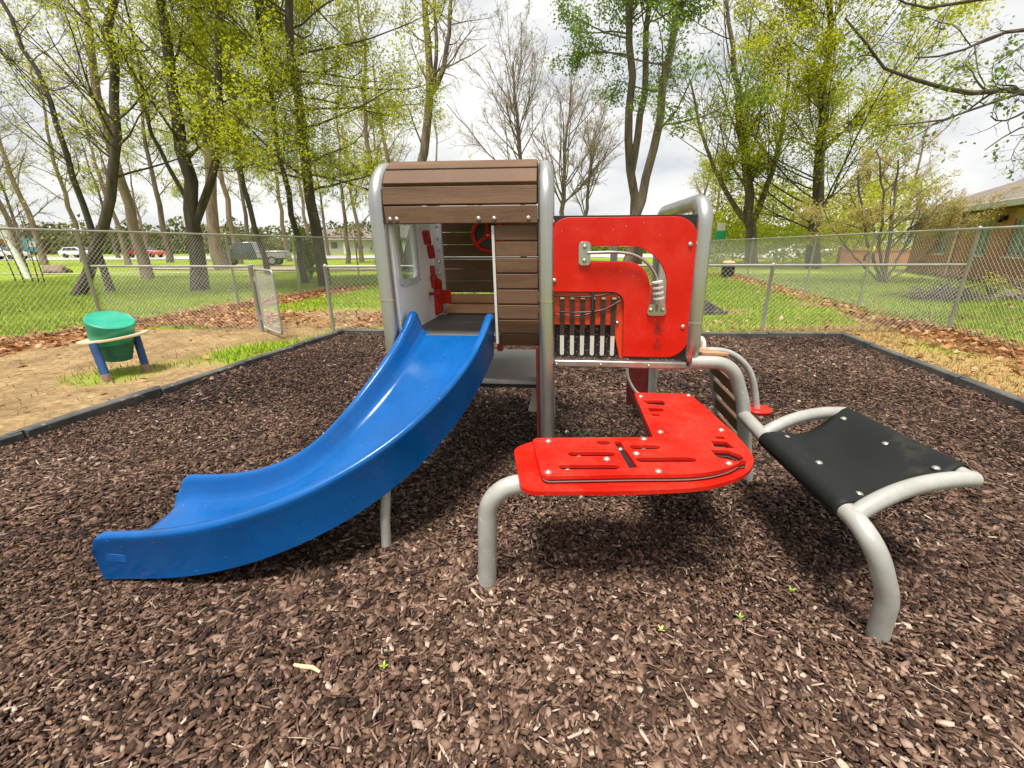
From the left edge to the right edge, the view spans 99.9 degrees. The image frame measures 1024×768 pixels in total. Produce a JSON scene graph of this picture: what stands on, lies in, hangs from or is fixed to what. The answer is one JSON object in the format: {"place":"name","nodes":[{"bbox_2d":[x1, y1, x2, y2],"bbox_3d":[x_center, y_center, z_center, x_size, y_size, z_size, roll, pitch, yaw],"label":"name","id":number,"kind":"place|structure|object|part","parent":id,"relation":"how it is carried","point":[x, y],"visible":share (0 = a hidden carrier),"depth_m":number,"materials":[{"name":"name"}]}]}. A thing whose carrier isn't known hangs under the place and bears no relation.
{"place":"outdoors","nodes":[
{"label":"outdoors","id":0,"kind":"place"},
{"bbox_2d":[0,270,338,273],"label":"path","id":1,"kind":"structure","parent":0,"point":[166,272],"depth_m":24.95,"materials":[{"name":"grey asphalt"}]},
{"bbox_2d":[134,266,375,269],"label":"driveway","id":2,"kind":"structure","parent":0,"point":[278,267],"depth_m":29.41,"materials":[{"name":"grey concrete"}]},
{"bbox_2d":[209,242,291,265],"bbox_3d":[-20.864,-10.429,34.432,5.497,1.800,1.856,-4,18,-11],"label":"pickup truck","id":3,"kind":"object","parent":2,"relation":"on","point":[235,252],"visible":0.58,"depth_m":33.70,"materials":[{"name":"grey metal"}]},
{"bbox_3d":[-21.016,-10.589,33.369,1.600,0.560,0.012,-4,18,-11],"label":"window","id":4,"kind":"part","parent":3,"relation":"part of","materials":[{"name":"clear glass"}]},
{"bbox_2d":[293,225,316,278],"bbox_3d":[-9.402,-6.141,20.096,1.166,2.448,1.460,0,18,0],"label":"shrub","id":5,"kind":"object","parent":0,"point":[310,262],"visible":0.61,"depth_m":19.98,"materials":[{"name":"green plant"}]},
{"bbox_2d":[0,254,834,259],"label":"road","id":6,"kind":"structure","parent":0,"point":[332,256],"depth_m":58.77,"materials":[{"name":"grey asphalt"}]},
{"bbox_2d":[0,247,30,259],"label":"parked car","id":7,"kind":"object","parent":6,"relation":"on","point":[9,256],"visible":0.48,"depth_m":51.98,"materials":[{"name":"white paint"}]},
{"bbox_2d":[58,247,88,257],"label":"parked car","id":8,"kind":"object","parent":6,"relation":"on","point":[71,250],"visible":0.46,"depth_m":58.35,"materials":[{"name":"white paint"}]},
{"bbox_2d":[128,247,165,257],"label":"parked car","id":9,"kind":"object","parent":6,"relation":"on","point":[150,250],"visible":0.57,"depth_m":58.53,"materials":[{"name":"red paint"}]},
{"bbox_2d":[0,244,1023,435],"bbox_3d":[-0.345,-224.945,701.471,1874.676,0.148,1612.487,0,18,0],"label":"ground","id":10,"kind":"structure","parent":0,"point":[57,402],"depth_m":7.52,"materials":[{"name":"green plant"}]},
{"bbox_2d":[0,429,24,451],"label":"border timber","id":11,"kind":"object","parent":10,"relation":"on","point":[12,437],"visible":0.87,"depth_m":3.43,"materials":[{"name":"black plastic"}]},
{"bbox_2d":[0,160,28,257],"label":"woodland tree","id":12,"kind":"object","parent":10,"relation":"on","point":[3,188],"visible":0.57,"depth_m":57.01,"materials":[{"name":"brown plant"}]},
{"bbox_2d":[0,225,30,278],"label":"leaning post","id":13,"kind":"object","parent":10,"relation":"on","point":[18,262],"visible":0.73,"depth_m":21.03,"materials":[{"name":"wood"}]},
{"bbox_2d":[0,196,44,282],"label":"wand sapling","id":14,"kind":"object","parent":10,"relation":"on","point":[28,247],"visible":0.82,"depth_m":18.71,"materials":[{"name":"brown plant"}]},
{"bbox_2d":[0,108,48,265],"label":"woodland tree","id":15,"kind":"object","parent":10,"relation":"on","point":[8,218],"visible":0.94,"depth_m":33.65,"materials":[{"name":"beige plant"}]},
{"bbox_2d":[0,226,52,254],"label":"house","id":16,"kind":"structure","parent":10,"relation":"on","point":[5,245],"depth_m":86.81,"materials":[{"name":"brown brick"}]},
{"bbox_2d":[21,236,36,260],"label":"notice board","id":17,"kind":"object","parent":10,"relation":"on","point":[30,245],"visible":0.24,"depth_m":47.49,"materials":[{"name":"metal"}]},
{"bbox_2d":[0,63,71,264],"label":"woodland tree","id":18,"kind":"object","parent":10,"relation":"on","point":[15,185],"visible":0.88,"depth_m":36.73,"materials":[{"name":"green plant"}]},
{"bbox_2d":[0,53,86,261],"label":"woodland tree","id":19,"kind":"object","parent":10,"relation":"on","point":[68,207],"visible":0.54,"depth_m":40.87,"materials":[{"name":"green plant"}]},
{"bbox_2d":[0,0,114,291],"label":"leaning tree","id":20,"kind":"object","parent":10,"relation":"on","point":[70,168],"visible":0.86,"depth_m":13.51,"materials":[{"name":"green plant"}]},
{"bbox_2d":[42,264,72,272],"bbox_3d":[-27.634,-6.852,26.116,1.625,0.854,1.141,0,18,0],"label":"boulder","id":21,"kind":"object","parent":10,"relation":"on","point":[44,270],"visible":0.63,"depth_m":25.74,"materials":[{"name":"brown stone"}]},
{"bbox_2d":[0,0,162,278],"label":"pale tree","id":22,"kind":"object","parent":10,"relation":"on","point":[130,209],"visible":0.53,"depth_m":18.62,"materials":[{"name":"green plant"}]},
{"bbox_2d":[19,385,161,439],"bbox_3d":[-3.870,0.268,4.052,0.100,0.167,1.137,5,19,11],"label":"border timber","id":23,"kind":"object","parent":10,"relation":"on","point":[63,421],"visible":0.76,"depth_m":3.93,"materials":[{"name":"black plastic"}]},
{"bbox_2d":[66,124,120,257],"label":"woodland tree","id":24,"kind":"object","parent":10,"relation":"on","point":[96,186],"visible":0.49,"depth_m":54.21,"materials":[{"name":"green plant"}]},
{"bbox_2d":[46,89,147,264],"bbox_3d":[-33.054,-16.432,34.907,4.314,13.206,5.680,3,18,9],"label":"woodland tree","id":25,"kind":"object","parent":10,"relation":"on","point":[114,216],"visible":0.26,"depth_m":34.71,"materials":[{"name":"green plant"}]},
{"bbox_2d":[77,311,150,381],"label":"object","id":26,"kind":"object","parent":10,"relation":"on","point":[113,336],"visible":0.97,"depth_m":5.25,"materials":[{"name":"teal plastic"}]},
{"bbox_2d":[0,0,234,295],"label":"leaning tree","id":27,"kind":"object","parent":10,"relation":"on","point":[111,171],"visible":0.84,"depth_m":12.29,"materials":[{"name":"green plant"}]},
{"bbox_2d":[105,147,149,256],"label":"woodland tree","id":28,"kind":"object","parent":10,"relation":"on","point":[139,208],"visible":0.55,"depth_m":60.81,"materials":[{"name":"brown plant"}]},
{"bbox_2d":[82,36,192,262],"bbox_3d":[-33.730,-21.459,40.038,7.359,19.703,6.536,-10,20,-29],"label":"woodland tree","id":29,"kind":"object","parent":10,"relation":"on","point":[147,146],"visible":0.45,"depth_m":39.92,"materials":[{"name":"green plant"}]},
{"bbox_2d":[90,264,264,331],"bbox_3d":[-6.291,-1.578,8.084,3.300,1.315,0.096,2,18,6],"label":"chain link fence","id":30,"kind":"object","parent":10,"relation":"on","point":[255,294],"visible":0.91,"depth_m":8.01,"materials":[{"name":"metal"}]},
{"bbox_2d":[253,268,282,334],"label":"gate","id":31,"kind":"structure","parent":30,"relation":"attached to","point":[274,291],"depth_m":7.53,"materials":[{"name":"metal"}]},
{"bbox_2d":[156,127,204,217],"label":"woodland tree","id":32,"kind":"object","parent":10,"relation":"on","point":[177,195],"visible":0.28,"depth_m":52.19,"materials":[{"name":"green plant"}]},
{"bbox_2d":[18,0,372,290],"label":"forked tree","id":33,"kind":"object","parent":10,"relation":"on","point":[194,209],"visible":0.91,"depth_m":13.51,"materials":[{"name":"green plant"}]},
{"bbox_2d":[121,0,271,269],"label":"pale tree","id":34,"kind":"object","parent":10,"relation":"on","point":[212,220],"visible":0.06,"depth_m":27.64,"materials":[{"name":"green plant"}]},
{"bbox_2d":[152,8,250,263],"bbox_3d":[-24.782,-19.636,35.644,7.185,18.833,6.665,-7,19,-19],"label":"woodland tree","id":35,"kind":"object","parent":10,"relation":"on","point":[225,190],"visible":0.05,"depth_m":36.86,"materials":[{"name":"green plant"}]},
{"bbox_2d":[159,361,244,399],"bbox_3d":[-3.631,-0.055,5.111,0.100,0.167,1.137,4,19,11],"label":"border timber","id":36,"kind":"object","parent":10,"relation":"on","point":[176,385],"visible":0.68,"depth_m":4.92,"materials":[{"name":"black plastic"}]},
{"bbox_2d":[0,214,408,253],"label":"undergrowth","id":37,"kind":"object","parent":10,"relation":"on","point":[223,227],"visible":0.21,"depth_m":89.89,"materials":[{"name":"plant"}]},
{"bbox_2d":[0,227,455,341],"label":"chain link fence","id":38,"kind":"object","parent":10,"relation":"on","point":[75,231],"visible":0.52,"depth_m":9.46,"materials":[{"name":"metal"}]},
{"bbox_2d":[200,86,266,259],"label":"woodland tree","id":39,"kind":"object","parent":10,"relation":"on","point":[244,207],"visible":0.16,"depth_m":48.03,"materials":[{"name":"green plant"}]},
{"bbox_2d":[140,1,340,275],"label":"leafy tree","id":40,"kind":"object","parent":10,"relation":"on","point":[250,211],"visible":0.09,"depth_m":21.66,"materials":[{"name":"green plant"}]},
{"bbox_2d":[240,343,301,365],"bbox_3d":[-3.412,-0.391,6.145,0.100,0.167,1.137,4,18,12],"label":"border timber","id":41,"kind":"object","parent":10,"relation":"on","point":[254,359],"visible":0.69,"depth_m":6.03,"materials":[{"name":"black plastic"}]},
{"bbox_2d":[242,69,302,260],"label":"woodland tree","id":42,"kind":"object","parent":10,"relation":"on","point":[282,227],"visible":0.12,"depth_m":42.54,"materials":[{"name":"green plant"}]},
{"bbox_2d":[177,0,373,282],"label":"leafy tree","id":43,"kind":"object","parent":10,"relation":"on","point":[292,219],"visible":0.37,"depth_m":16.03,"materials":[{"name":"green plant"}]},
{"bbox_2d":[88,0,468,286],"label":"leafy tree","id":44,"kind":"object","parent":10,"relation":"on","point":[368,168],"visible":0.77,"depth_m":15.09,"materials":[{"name":"green plant"}]},
{"bbox_2d":[273,108,317,239],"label":"woodland tree","id":45,"kind":"object","parent":10,"relation":"on","point":[304,217],"visible":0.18,"depth_m":57.04,"materials":[{"name":"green plant"}]},
{"bbox_2d":[301,140,335,255],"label":"woodland tree","id":46,"kind":"object","parent":10,"relation":"on","point":[322,212],"visible":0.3,"depth_m":64.62,"materials":[{"name":"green plant"}]},
{"bbox_2d":[297,329,343,346],"bbox_3d":[-3.163,-0.736,7.172,0.100,0.167,1.137,5,19,11],"label":"border timber","id":47,"kind":"object","parent":10,"relation":"on","point":[319,338],"visible":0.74,"depth_m":7.08,"materials":[{"name":"black plastic"}]},
{"bbox_2d":[309,87,365,263],"bbox_3d":[-14.498,-17.508,36.864,5.208,13.944,4.626,-1,18,-4],"label":"woodland tree","id":48,"kind":"object","parent":10,"relation":"on","point":[342,195],"visible":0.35,"depth_m":36.70,"materials":[{"name":"green plant"}]},
{"bbox_2d":[322,229,373,253],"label":"house","id":49,"kind":"structure","parent":10,"relation":"on","point":[338,244],"depth_m":87.66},
{"bbox_2d":[331,242,336,247],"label":"window","id":50,"kind":"structure","parent":49,"relation":"in","point":[333,244],"depth_m":87.19,"materials":[{"name":"grey glass"}]},
{"bbox_2d":[323,113,375,261],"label":"woodland tree","id":51,"kind":"object","parent":10,"relation":"on","point":[358,231],"visible":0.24,"depth_m":41.08,"materials":[{"name":"green plant"}]},
{"bbox_2d":[305,0,401,264],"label":"woodland tree","id":52,"kind":"object","parent":10,"relation":"on","point":[366,132],"visible":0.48,"depth_m":29.34,"materials":[{"name":"green plant"}]},
{"bbox_2d":[343,329,383,333],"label":"border timber","id":53,"kind":"object","parent":10,"relation":"on","point":[375,331],"visible":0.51,"depth_m":7.69,"materials":[{"name":"black plastic"}]},
{"bbox_2d":[352,89,403,208],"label":"woodland tree","id":54,"kind":"object","parent":10,"relation":"on","point":[375,145],"visible":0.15,"depth_m":44.26,"materials":[{"name":"green plant"}]},
{"bbox_2d":[348,41,415,263],"bbox_3d":[-10.526,-18.938,35.938,5.629,17.233,7.412,-8,20,-24],"label":"woodland tree","id":55,"kind":"object","parent":10,"relation":"on","point":[389,160],"visible":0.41,"depth_m":35.47,"materials":[{"name":"green plant"}]},
{"bbox_2d":[400,225,408,251],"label":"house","id":56,"kind":"structure","parent":10,"relation":"on","point":[404,229],"depth_m":82.30,"materials":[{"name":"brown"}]},
{"bbox_2d":[411,105,466,160],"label":"woodland tree","id":57,"kind":"object","parent":10,"relation":"on","point":[438,128],"visible":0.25,"depth_m":54.67,"materials":[{"name":"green plant"}]},
{"bbox_2d":[389,0,503,271],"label":"bare tree","id":58,"kind":"object","parent":10,"relation":"on","point":[424,139],"visible":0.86,"depth_m":22.83,"materials":[{"name":"plant"}]},
{"bbox_2d":[443,0,564,159],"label":"bare tree","id":59,"kind":"object","parent":10,"relation":"on","point":[511,105],"visible":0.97,"depth_m":37.26,"materials":[{"name":"grey plant"}]},
{"bbox_2d":[0,272,1023,388],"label":"grass","id":60,"kind":"structure","parent":10,"relation":"on","point":[66,308],"depth_m":12.16,"materials":[{"name":"green plant"}]},
{"bbox_2d":[0,273,1023,407],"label":"fallen leaves","id":61,"kind":"object","parent":10,"relation":"on","point":[13,347],"visible":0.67,"depth_m":8.62,"materials":[{"name":"brown plant"}]},
{"bbox_2d":[0,332,1023,767],"bbox_3d":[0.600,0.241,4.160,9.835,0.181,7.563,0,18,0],"label":"bark mulch","id":62,"kind":"object","parent":10,"relation":"on","point":[362,592],"visible":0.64,"depth_m":1.87,"materials":[{"name":"brown wood"}]},
{"bbox_2d":[293,663,320,672],"bbox_3d":[-0.753,1.043,1.584,0.113,0.018,0.022,4,18,12],"label":"stick","id":63,"kind":"object","parent":62,"relation":"on","point":[308,667],"visible":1,"depth_m":1.58,"materials":[{"name":"beige wood"}]},
{"bbox_2d":[92,159,983,659],"bbox_3d":[0.238,-0.294,2.788,4.228,2.140,2.746,1,18,5],"label":"play structure","id":64,"kind":"object","parent":62,"relation":"on","point":[514,245],"visible":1,"depth_m":2.42,"materials":[{"name":"blue plastic"}]},
{"bbox_2d":[3,301,1023,426],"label":"dry grass","id":65,"kind":"structure","parent":10,"relation":"on","point":[943,365],"depth_m":6.61,"materials":[{"name":"plant"}]},
{"bbox_2d":[522,34,624,215],"bbox_3d":[5.029,-19.758,37.288,7.170,17.836,10.986,-12,21,-32],"label":"bare tree","id":66,"kind":"object","parent":10,"relation":"on","point":[563,200],"visible":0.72,"depth_m":36.62,"materials":[{"name":"grey plant"}]},
{"bbox_2d":[555,87,623,214],"bbox_3d":[6.299,-17.109,35.755,5.918,13.710,6.214,0,18,0],"label":"bare tree","id":67,"kind":"object","parent":10,"relation":"on","point":[593,148],"visible":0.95,"depth_m":35.15,"materials":[{"name":"brown plant"}]},
{"bbox_2d":[537,0,721,263],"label":"twin trunk tree","id":68,"kind":"object","parent":10,"relation":"on","point":[632,147],"visible":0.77,"depth_m":20.75,"materials":[{"name":"green plant"}]},
{"bbox_2d":[323,263,966,331],"bbox_3d":[2.279,-1.493,7.728,11.234,1.315,0.067,0,18,1],"label":"chain link fence","id":69,"kind":"object","parent":10,"relation":"on","point":[763,321],"visible":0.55,"depth_m":7.64,"materials":[{"name":"metal"}]},
{"bbox_2d":[564,0,782,261],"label":"green tree","id":70,"kind":"object","parent":10,"relation":"on","point":[676,20],"visible":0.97,"depth_m":18.66,"materials":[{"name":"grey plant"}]},
{"bbox_2d":[456,219,909,252],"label":"undergrowth","id":71,"kind":"object","parent":10,"relation":"on","point":[595,248],"visible":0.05,"depth_m":78.59,"materials":[{"name":"green plant"}]},
{"bbox_2d":[683,125,732,213],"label":"woodland tree","id":72,"kind":"object","parent":10,"relation":"on","point":[705,184],"visible":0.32,"depth_m":56.02,"materials":[{"name":"green plant"}]},
{"bbox_2d":[704,300,727,314],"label":"play ramp","id":73,"kind":"structure","parent":10,"relation":"on","point":[711,306],"depth_m":9.84,"materials":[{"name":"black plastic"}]},
{"bbox_2d":[695,122,743,249],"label":"woodland tree","id":74,"kind":"object","parent":10,"relation":"on","point":[728,185],"visible":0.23,"depth_m":63.02,"materials":[{"name":"green plant"}]},
{"bbox_2d":[713,223,725,263],"bbox_3d":[14.661,-9.802,30.499,0.800,3.050,0.080,-1,18,-4],"label":"street sign","id":75,"kind":"object","parent":10,"relation":"on","point":[720,233],"visible":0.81,"depth_m":30.21,"materials":[{"name":"metal"}]},
{"bbox_2d":[610,0,840,263],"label":"spreading tree","id":76,"kind":"object","parent":10,"relation":"on","point":[747,218],"visible":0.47,"depth_m":29.07,"materials":[{"name":"green plant"}]},
{"bbox_2d":[721,260,735,277],"bbox_3d":[10.521,-5.598,20.928,0.600,0.800,0.600,0,18,0],"label":"barrel","id":77,"kind":"object","parent":10,"relation":"on","point":[727,274],"visible":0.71,"depth_m":20.74,"materials":[{"name":"black plastic"}]},
{"bbox_2d":[701,332,767,338],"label":"border timber","id":78,"kind":"object","parent":10,"relation":"on","point":[746,334],"visible":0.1,"depth_m":7.26,"materials":[{"name":"black plastic"}]},
{"bbox_2d":[765,331,840,341],"bbox_3d":[4.925,-0.800,7.263,1.243,0.167,0.100,1,19,4],"label":"border timber","id":79,"kind":"object","parent":10,"relation":"on","point":[804,334],"visible":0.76,"depth_m":7.21,"materials":[{"name":"black plastic"}]},
{"bbox_2d":[688,172,956,263],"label":"undergrowth","id":80,"kind":"object","parent":10,"relation":"on","point":[728,212],"visible":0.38,"depth_m":34.56,"materials":[{"name":"green plant"}]},
{"bbox_2d":[665,0,1004,268],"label":"yellow green tree","id":81,"kind":"object","parent":10,"relation":"on","point":[822,78],"visible":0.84,"depth_m":23.79,"materials":[{"name":"green plant"}]},
{"bbox_2d":[841,332,874,347],"bbox_3d":[5.456,-0.667,6.834,0.100,0.167,0.877,5,18,11],"label":"border timber","id":82,"kind":"object","parent":10,"relation":"on","point":[853,339],"visible":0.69,"depth_m":6.75,"materials":[{"name":"black plastic"}]},
{"bbox_2d":[709,225,1023,346],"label":"chain link fence","id":83,"kind":"object","parent":10,"relation":"on","point":[976,238],"visible":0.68,"depth_m":9.44,"materials":[{"name":"metal"}]},
{"bbox_2d":[863,246,874,260],"bbox_3d":[9.072,-2.746,11.103,0.232,1.580,0.128,0,18,0],"label":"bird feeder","id":84,"kind":"object","parent":10,"relation":"on","point":[865,255],"visible":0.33,"depth_m":10.90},
{"bbox_2d":[844,123,899,247],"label":"woodland tree","id":85,"kind":"object","parent":10,"relation":"on","point":[877,172],"visible":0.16,"depth_m":54.68,"materials":[{"name":"green plant"}]},
{"bbox_2d":[835,247,910,263],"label":"brick garden wall","id":86,"kind":"structure","parent":10,"relation":"on","point":[903,259],"depth_m":31.71,"materials":[{"name":"orange brick"}]},
{"bbox_2d":[868,343,909,365],"bbox_3d":[5.276,-0.396,6.023,0.100,0.167,0.877,4,18,11],"label":"border timber","id":87,"kind":"object","parent":10,"relation":"on","point":[896,356],"visible":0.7,"depth_m":5.93,"materials":[{"name":"black plastic"}]},
{"bbox_2d":[792,127,1022,282],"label":"crab apple tree","id":88,"kind":"object","parent":10,"relation":"on","point":[868,220],"visible":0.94,"depth_m":17.02,"materials":[{"name":"green plant"}]},
{"bbox_2d":[892,100,963,248],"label":"woodland tree","id":89,"kind":"object","parent":10,"relation":"on","point":[920,157],"visible":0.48,"depth_m":59.01,"materials":[{"name":"green plant"}]},
{"bbox_2d":[835,0,1023,184],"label":"overhanging tree","id":90,"kind":"object","parent":10,"relation":"on","point":[1014,91],"visible":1,"depth_m":6.70,"materials":[{"name":"green plant"}]},
{"bbox_2d":[905,357,962,383],"bbox_3d":[5.103,-0.143,5.221,0.100,0.167,0.877,3,18,11],"label":"border timber","id":91,"kind":"object","parent":10,"relation":"on","point":[948,375],"visible":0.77,"depth_m":5.14,"materials":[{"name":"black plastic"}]},
{"bbox_2d":[880,270,1013,303],"bbox_3d":[12.439,-2.807,12.160,3.372,0.805,2.083,4,18,14],"label":"brush pile","id":92,"kind":"object","parent":10,"relation":"on","point":[940,290],"visible":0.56,"depth_m":12.08,"materials":[{"name":"brown wood"}]},
{"bbox_2d":[957,376,1023,411],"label":"border timber","id":93,"kind":"object","parent":10,"relation":"on","point":[1002,396],"visible":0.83,"depth_m":4.37,"materials":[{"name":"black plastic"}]},
{"bbox_2d":[968,270,1022,296],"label":"shrub","id":94,"kind":"object","parent":10,"relation":"on","point":[995,290],"visible":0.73,"depth_m":12.84,"materials":[{"name":"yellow plant"}]},
{"bbox_2d":[968,274,1023,299],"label":"bush","id":95,"kind":"object","parent":10,"relation":"on","point":[1014,294],"visible":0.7,"depth_m":12.45,"materials":[{"name":"brown plant"}]},
{"bbox_2d":[0,0,1023,246],"label":"sky","id":96,"kind":"structure","parent":0,"point":[673,164],"materials":[{"name":"white"}]},
{"bbox_2d":[604,256,833,257],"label":"parking lot","id":97,"kind":"structure","parent":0,"point":[652,257],"depth_m":51.66,"materials":[{"name":"grey asphalt"}]},
{"bbox_2d":[769,244,805,256],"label":"parked car","id":98,"kind":"object","parent":97,"relation":"on","point":[787,250],"visible":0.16,"depth_m":50.90,"materials":[{"name":"white paint"}]},
{"bbox_2d":[821,244,860,256],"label":"parked car","id":99,"kind":"object","parent":97,"relation":"on","point":[834,250],"visible":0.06,"depth_m":49.15,"materials":[{"name":"silver metal"}]},
{"bbox_2d":[898,179,1023,285],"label":"brick building","id":100,"kind":"structure","parent":0,"point":[1014,214],"depth_m":18.69,"materials":[{"name":"brown brick"}]},
{"bbox_2d":[933,222,952,254],"bbox_3d":[22.110,-7.539,21.898,0.220,1.880,1.120,7,19,22],"label":"window","id":101,"kind":"structure","parent":100,"relation":"in","point":[944,246],"depth_m":22.12,"materials":[{"name":"glass"}]},
{"bbox_2d":[968,211,997,256],"bbox_3d":[20.690,-6.534,18.803,0.220,1.880,1.220,7,19,22],"label":"window","id":102,"kind":"structure","parent":100,"relation":"in","point":[992,214],"depth_m":18.84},
{"bbox_2d":[1000,208,1023,258],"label":"window","id":103,"kind":"structure","parent":100,"relation":"in","point":[1020,213],"depth_m":16.84,"materials":[{"name":"glass"}]}
]}

